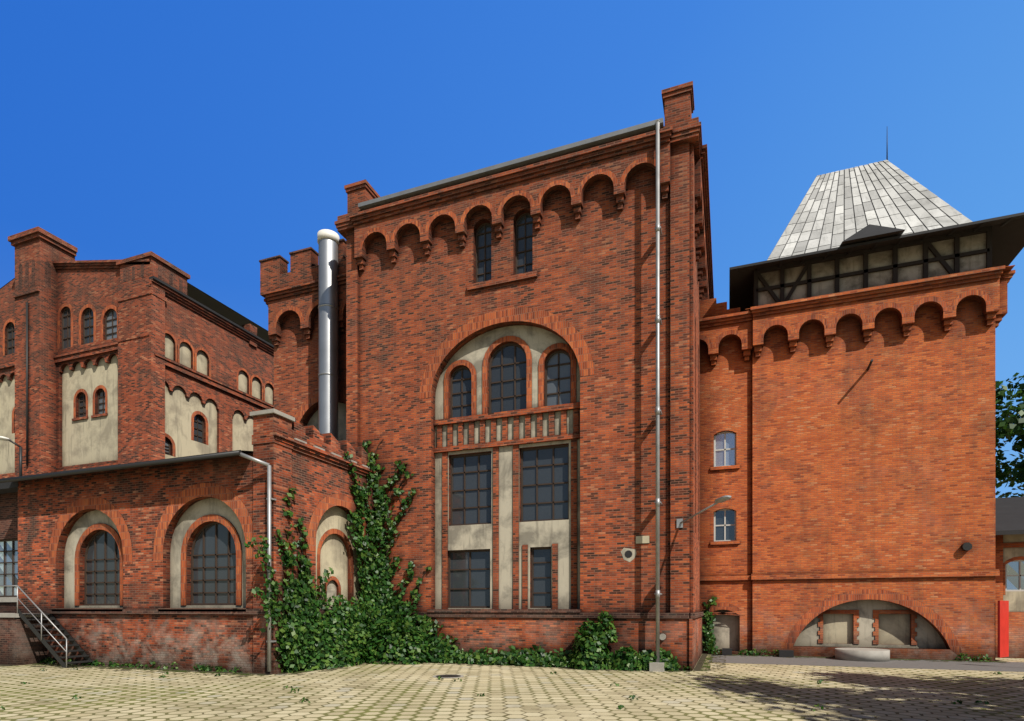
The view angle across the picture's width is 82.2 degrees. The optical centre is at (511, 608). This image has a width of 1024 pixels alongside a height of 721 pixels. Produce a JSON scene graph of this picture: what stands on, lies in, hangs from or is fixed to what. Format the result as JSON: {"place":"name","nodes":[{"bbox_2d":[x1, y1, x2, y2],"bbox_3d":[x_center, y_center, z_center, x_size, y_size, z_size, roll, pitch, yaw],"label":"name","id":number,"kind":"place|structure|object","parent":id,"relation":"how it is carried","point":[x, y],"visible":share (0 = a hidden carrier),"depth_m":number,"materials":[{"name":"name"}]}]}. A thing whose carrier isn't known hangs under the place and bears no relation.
{"place":"outdoors","nodes":[
{"label":"outdoors","id":0,"kind":"place"},
{"bbox_2d":[0,654,1023,720],"bbox_3d":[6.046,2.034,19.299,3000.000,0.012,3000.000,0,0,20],"label":"ground","id":1,"kind":"structure","parent":0,"point":[753,688],"depth_m":14.10,"materials":[{"name":"beige stone"}]},
{"bbox_2d":[0,481,47,665],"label":"building","id":2,"kind":"structure","parent":1,"relation":"on","point":[21,643],"depth_m":22.84,"materials":[{"name":"brick"}]},
{"bbox_2d":[0,226,273,478],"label":"brick building","id":3,"kind":"structure","parent":1,"relation":"on","point":[149,356],"depth_m":32.56,"materials":[{"name":"brick"}]},
{"bbox_2d":[0,408,378,673],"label":"annex","id":4,"kind":"object","parent":1,"relation":"on","point":[144,563],"visible":0.95,"depth_m":20.08,"materials":[{"name":"brick"}]},
{"bbox_2d":[0,436,21,475],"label":"street lamp","id":5,"kind":"object","parent":4,"relation":"attached to","point":[3,438],"visible":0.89,"depth_m":22.89,"materials":[{"name":"grey metal"}]},
{"bbox_2d":[259,229,345,440],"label":"tower","id":6,"kind":"structure","parent":1,"relation":"on","point":[305,299],"depth_m":26.87,"materials":[{"name":"brick"}]},
{"bbox_2d":[0,654,1009,676],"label":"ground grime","id":7,"kind":"object","parent":1,"relation":"on","point":[698,667],"visible":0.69,"depth_m":20.54,"materials":[{"name":"brown soil"}]},
{"bbox_2d":[0,585,93,667],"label":"stairs","id":8,"kind":"structure","parent":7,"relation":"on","point":[48,646],"depth_m":20.82,"materials":[{"name":"grey metal"}]},
{"bbox_2d":[722,648,889,661],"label":"yard blocks","id":9,"kind":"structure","parent":7,"relation":"on","point":[866,654],"depth_m":22.84,"materials":[{"name":"concrete"}]},
{"bbox_2d":[0,440,1023,710],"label":"ivy and shrubs","id":10,"kind":"object","parent":1,"relation":"on","point":[374,630],"visible":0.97,"depth_m":21.00,"materials":[{"name":"green plant"}]},
{"bbox_2d":[334,81,713,671],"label":"brick building","id":11,"kind":"structure","parent":1,"relation":"on","point":[523,367],"depth_m":21.42,"materials":[{"name":"brick"}]},
{"bbox_2d":[677,495,731,527],"bbox_3d":[5.981,-2.999,18.335,0.340,0.678,2.391,0,0,-20],"label":"street lamp arm","id":12,"kind":"object","parent":11,"relation":"attached to","point":[716,501],"visible":1,"depth_m":18.09},
{"bbox_2d":[699,140,1023,660],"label":"brick building","id":13,"kind":"structure","parent":1,"relation":"on","point":[847,400],"depth_m":24.46,"materials":[{"name":"brick"}]},
{"bbox_2d":[998,601,1008,657],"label":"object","id":14,"kind":"structure","parent":13,"relation":"attached to","point":[1003,628],"depth_m":22.81,"materials":[{"name":"paint"}]},
{"bbox_2d":[995,372,1023,497],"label":"tree","id":15,"kind":"object","parent":1,"relation":"on","point":[1010,427],"visible":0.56,"depth_m":39.03,"materials":[{"name":"green plant"}]},
{"bbox_2d":[0,0,1023,497],"label":"sky","id":16,"kind":"structure","parent":0,"point":[215,139],"materials":[{"name":"blue"}]},
{"bbox_2d":[995,497,1023,657],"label":"building","id":17,"kind":"structure","parent":0,"point":[1009,544],"depth_m":24.22,"materials":[{"name":"brick"}]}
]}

